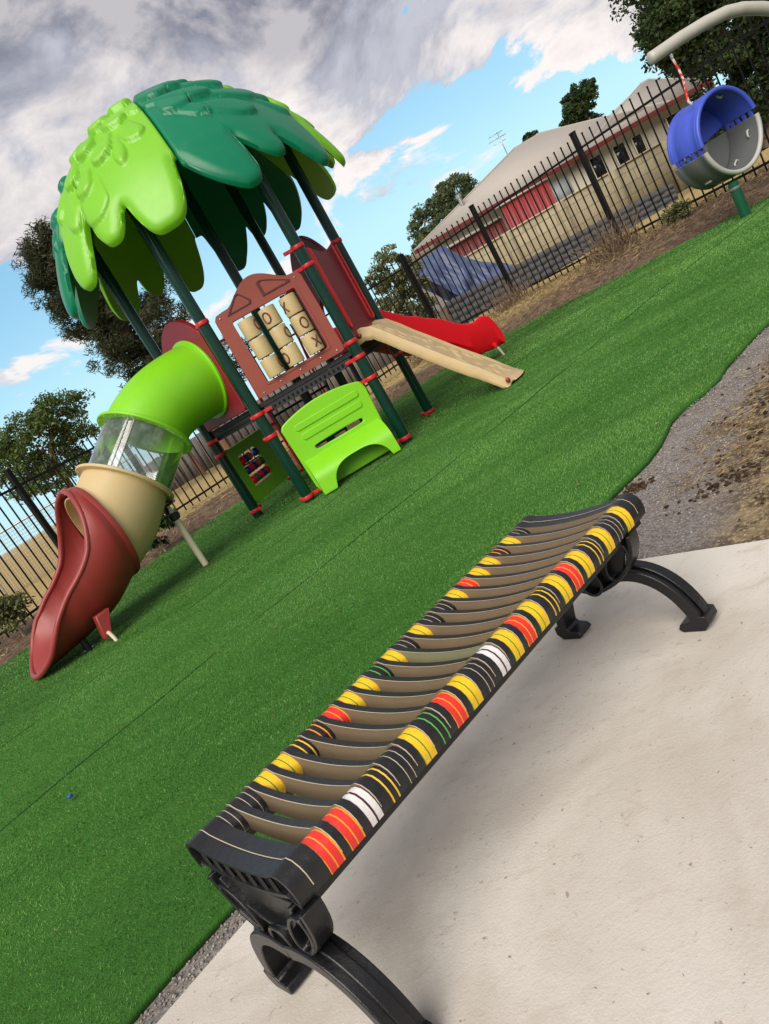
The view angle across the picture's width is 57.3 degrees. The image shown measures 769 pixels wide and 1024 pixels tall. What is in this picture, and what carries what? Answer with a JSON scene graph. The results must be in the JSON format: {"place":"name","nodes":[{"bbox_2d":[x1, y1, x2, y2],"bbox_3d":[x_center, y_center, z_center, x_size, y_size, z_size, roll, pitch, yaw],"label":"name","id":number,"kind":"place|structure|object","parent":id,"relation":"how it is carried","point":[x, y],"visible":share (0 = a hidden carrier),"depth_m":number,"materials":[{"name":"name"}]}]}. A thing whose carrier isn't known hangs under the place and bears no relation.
{"place":"outdoors","nodes":[
{"label":"outdoors","id":0,"kind":"place"},
{"bbox_2d":[0,0,758,555],"label":"sky","id":1,"kind":"structure","parent":0,"point":[412,95],"materials":[{"name":"blue"}]},
{"bbox_2d":[0,147,768,1023],"bbox_3d":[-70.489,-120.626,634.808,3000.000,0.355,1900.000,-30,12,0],"label":"ground","id":2,"kind":"structure","parent":0,"point":[748,509],"depth_m":3.62,"materials":[{"name":"soil"}]},
{"bbox_2d":[0,591,34,636],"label":"shrub","id":3,"kind":"object","parent":2,"relation":"on","point":[9,613],"visible":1,"depth_m":9.47,"materials":[{"name":"green plant"}]},
{"bbox_2d":[0,387,100,504],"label":"gum tree","id":4,"kind":"object","parent":2,"relation":"on","point":[38,419],"visible":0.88,"depth_m":19.74,"materials":[{"name":"green plant"}]},
{"bbox_2d":[0,454,151,595],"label":"fence","id":5,"kind":"object","parent":2,"relation":"on","point":[46,506],"visible":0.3,"depth_m":19.23,"materials":[{"name":"metal"}]},
{"bbox_2d":[0,431,164,643],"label":"steel fence","id":6,"kind":"object","parent":2,"relation":"on","point":[16,484],"visible":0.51,"depth_m":11.06,"materials":[{"name":"black metal"}]},
{"bbox_2d":[11,215,252,457],"bbox_3d":[-6.056,-4.556,18.713,4.602,7.817,4.659,-38,15,-31],"label":"she oak tree","id":7,"kind":"object","parent":2,"relation":"on","point":[116,337],"visible":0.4,"depth_m":17.91,"materials":[{"name":"green plant"}]},
{"bbox_2d":[100,385,206,475],"bbox_3d":[-7.240,-2.723,23.317,4.196,3.839,2.441,-30,12,0],"label":"gum tree","id":8,"kind":"object","parent":2,"relation":"on","point":[202,470],"depth_m":23.50,"materials":[{"name":"green plant"}]},
{"bbox_2d":[149,505,176,551],"bbox_3d":[-3.348,0.143,9.889,0.826,0.979,0.780,-19,17,42],"label":"shrub","id":9,"kind":"object","parent":2,"relation":"on","point":[166,522],"visible":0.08,"depth_m":9.90,"materials":[{"name":"green plant"}]},
{"bbox_2d":[118,254,434,513],"bbox_3d":[-1.833,-2.839,14.744,7.667,2.410,0.130,-36,14,-25],"label":"steel fence","id":10,"kind":"object","parent":2,"relation":"on","point":[419,294],"visible":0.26,"depth_m":15.12,"materials":[{"name":"black metal"}]},
{"bbox_2d":[135,295,445,490],"bbox_3d":[-4.293,-3.720,26.474,15.590,1.400,0.050,-30,12,0],"label":"sheet fence","id":11,"kind":"object","parent":2,"relation":"on","point":[202,454],"visible":0.14,"depth_m":26.49,"materials":[{"name":"grey metal"}]},
{"bbox_2d":[0,195,768,1023],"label":"turf","id":12,"kind":"structure","parent":2,"relation":"on","point":[180,958],"depth_m":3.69,"materials":[{"name":"green plastic"}]},
{"bbox_2d":[29,79,523,679],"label":"play tower","id":13,"kind":"structure","parent":12,"relation":"on","point":[153,177],"depth_m":6.92,"materials":[{"name":"green plastic"}]},
{"bbox_2d":[728,180,750,218],"bbox_3d":[4.780,-4.207,9.480,0.150,0.520,0.150,-30,12,0],"label":"steel post","id":14,"kind":"object","parent":12,"relation":"on","point":[738,197],"visible":0.94,"depth_m":9.43,"materials":[{"name":"green metal"}]},
{"bbox_2d":[0,159,768,658],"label":"dry grass","id":15,"kind":"structure","parent":2,"relation":"on","point":[650,235],"depth_m":10.23,"materials":[{"name":"brown plant"}]},
{"bbox_2d":[364,243,438,317],"bbox_3d":[0.581,-5.262,17.335,1.655,2.804,1.048,-30,12,0],"label":"wattle tree","id":16,"kind":"object","parent":2,"relation":"on","point":[390,258],"visible":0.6,"depth_m":17.15,"materials":[{"name":"green plant"}]},
{"bbox_2d":[385,310,463,370],"bbox_3d":[0.696,-3.610,14.947,2.085,0.781,1.746,-25,13,21],"label":"dead bush","id":17,"kind":"object","parent":2,"relation":"on","point":[414,359],"visible":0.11,"depth_m":14.88,"materials":[{"name":"beige plant"}]},
{"bbox_2d":[406,172,479,253],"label":"gum tree","id":18,"kind":"object","parent":2,"relation":"on","point":[442,202],"visible":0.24,"depth_m":43.13,"materials":[{"name":"green plant"}]},
{"bbox_2d":[437,305,452,321],"bbox_3d":[2.554,-6.134,21.543,2.254,1.086,1.470,-30,12,0],"label":"soil heap","id":19,"kind":"object","parent":2,"relation":"on","point":[444,308],"visible":0.08,"depth_m":21.13,"materials":[{"name":"brown soil"}]},
{"bbox_2d":[418,245,512,300],"bbox_3d":[2.298,-7.414,21.310,2.630,1.662,1.897,-30,12,0],"label":"tarp","id":20,"kind":"object","parent":19,"relation":"on","point":[457,271],"visible":0.66,"depth_m":20.89,"materials":[{"name":"blue plastic"}]},
{"bbox_2d":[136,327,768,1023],"bbox_3d":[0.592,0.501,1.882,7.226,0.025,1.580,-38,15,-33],"label":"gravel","id":21,"kind":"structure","parent":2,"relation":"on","point":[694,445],"depth_m":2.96,"materials":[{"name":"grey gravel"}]},
{"bbox_2d":[447,177,556,255],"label":"shed","id":22,"kind":"structure","parent":2,"relation":"on","point":[538,200],"depth_m":28.04,"materials":[{"name":"red metal"}]},
{"bbox_2d":[480,272,544,315],"bbox_3d":[2.521,-4.431,14.260,1.575,0.583,1.315,-34,13,-18],"label":"dead bush","id":23,"kind":"object","parent":2,"relation":"on","point":[514,299],"visible":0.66,"depth_m":14.20,"materials":[{"name":"beige plant"}]},
{"bbox_2d":[522,129,538,142],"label":"gum tree","id":24,"kind":"object","parent":2,"relation":"on","point":[528,135],"visible":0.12,"depth_m":44.37,"materials":[{"name":"green plant"}]},
{"bbox_2d":[393,78,712,313],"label":"house","id":25,"kind":"structure","parent":2,"relation":"on","point":[517,162],"depth_m":29.50,"materials":[{"name":"metal"}]},
{"bbox_2d":[489,131,507,153],"bbox_3d":[5.423,-16.962,32.697,0.880,1.300,0.400,-30,12,0],"label":"tv antenna","id":26,"kind":"object","parent":25,"relation":"on","point":[500,140],"visible":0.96,"depth_m":32.60,"materials":[{"name":"metal"}]},
{"bbox_2d":[549,173,573,201],"bbox_3d":[7.367,-13.357,29.477,1.100,1.150,0.050,-30,13,0],"label":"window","id":27,"kind":"structure","parent":25,"relation":"in","point":[561,179],"depth_m":29.42,"materials":[{"name":"grey glass"}]},
{"bbox_2d":[588,153,607,178],"bbox_3d":[8.960,-14.398,29.443,0.600,1.000,0.095,-30,13,0],"label":"window","id":28,"kind":"structure","parent":25,"relation":"in","point":[603,170],"depth_m":29.42,"materials":[{"name":"black glass"}]},
{"bbox_2d":[611,140,631,165],"bbox_3d":[9.922,-14.931,29.449,0.600,0.950,0.095,-30,13,0],"label":"window","id":29,"kind":"structure","parent":25,"relation":"in","point":[624,150],"depth_m":29.42,"materials":[{"name":"black glass"}]},
{"bbox_2d":[630,132,647,154],"bbox_3d":[10.656,-15.360,29.449,0.500,0.850,0.095,-30,13,0],"label":"window","id":30,"kind":"structure","parent":25,"relation":"in","point":[640,139],"depth_m":29.42,"materials":[{"name":"black glass"}]},
{"bbox_2d":[664,107,683,127],"bbox_3d":[12.290,-16.230,29.465,0.900,1.000,0.095,-30,13,0],"label":"window","id":31,"kind":"structure","parent":25,"relation":"in","point":[668,120],"depth_m":29.37,"materials":[{"name":"black glass"}]},
{"bbox_2d":[446,183,678,323],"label":"retaining wall","id":32,"kind":"structure","parent":2,"relation":"on","point":[657,200],"depth_m":20.58,"materials":[{"name":"grey concrete"}]},
{"bbox_2d":[445,138,690,301],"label":"block wall","id":33,"kind":"structure","parent":2,"relation":"on","point":[654,170],"depth_m":27.73,"materials":[{"name":"stone"}]},
{"bbox_2d":[558,77,604,126],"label":"gum tree","id":34,"kind":"object","parent":2,"relation":"on","point":[577,103],"visible":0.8,"depth_m":43.15,"materials":[{"name":"green plant"}]},
{"bbox_2d":[402,16,768,323],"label":"steel fence","id":35,"kind":"object","parent":2,"relation":"on","point":[579,150],"visible":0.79,"depth_m":12.80,"materials":[{"name":"black metal"}]},
{"bbox_2d":[553,196,658,274],"bbox_3d":[3.978,-4.957,12.648,1.763,0.733,1.756,-39,15,-34],"label":"dead bush","id":36,"kind":"object","parent":2,"relation":"on","point":[615,246],"visible":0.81,"depth_m":12.46,"materials":[{"name":"beige plant"}]},
{"bbox_2d":[656,198,693,224],"bbox_3d":[4.878,-5.019,11.771,0.561,0.376,0.568,-30,12,0],"label":"weed","id":37,"kind":"object","parent":2,"relation":"on","point":[678,210],"visible":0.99,"depth_m":11.68,"materials":[{"name":"green plant"}]},
{"bbox_2d":[608,0,768,152],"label":"fig tree","id":38,"kind":"object","parent":2,"relation":"on","point":[658,22],"visible":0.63,"depth_m":19.82,"materials":[{"name":"green plant"}]},
{"bbox_2d":[614,355,768,520],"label":"soil clods","id":39,"kind":"object","parent":2,"relation":"on","point":[634,486],"visible":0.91,"depth_m":2.77,"materials":[{"name":"brown soil"}]},
{"bbox_2d":[660,27,728,102],"bbox_3d":[15.190,-19.511,32.813,3.939,5.968,3.225,-30,12,0],"label":"gum tree","id":40,"kind":"object","parent":2,"relation":"on","point":[693,97],"visible":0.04,"depth_m":32.44,"materials":[{"name":"green plant"}]},
{"bbox_2d":[646,1,768,64],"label":"swing frame","id":41,"kind":"object","parent":2,"relation":"on","point":[697,28],"visible":1,"depth_m":8.94,"materials":[{"name":"grey metal"}]},
{"bbox_2d":[671,58,692,104],"bbox_3d":[3.843,-5.563,9.096,0.082,0.631,0.032,-30,12,0],"label":"rope","id":42,"kind":"object","parent":41,"relation":"attached to","point":[682,78],"visible":1,"depth_m":9.09,"materials":[{"name":"white fabric"}]},
{"bbox_2d":[667,85,762,189],"bbox_3d":[4.458,-5.037,9.517,1.134,1.135,0.586,-34,13,-15],"label":"play barrel","id":43,"kind":"object","parent":42,"relation":"hanging from","point":[729,153],"visible":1,"depth_m":9.51,"materials":[{"name":"blue plastic"}]},
{"bbox_2d":[156,539,768,1023],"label":"concrete slab","id":44,"kind":"structure","parent":0,"point":[464,889],"depth_m":1.52,"materials":[{"name":"beige concrete"}]},
{"bbox_2d":[186,493,716,1023],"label":"bench","id":45,"kind":"object","parent":44,"relation":"on","point":[356,761],"visible":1,"depth_m":1.51,"materials":[{"name":"multicoloured plastic"}]},
{"bbox_2d":[175,602,766,1022],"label":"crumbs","id":46,"kind":"object","parent":44,"relation":"on","point":[553,893],"visible":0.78,"depth_m":1.58,"materials":[{"name":"brown"}]}
]}

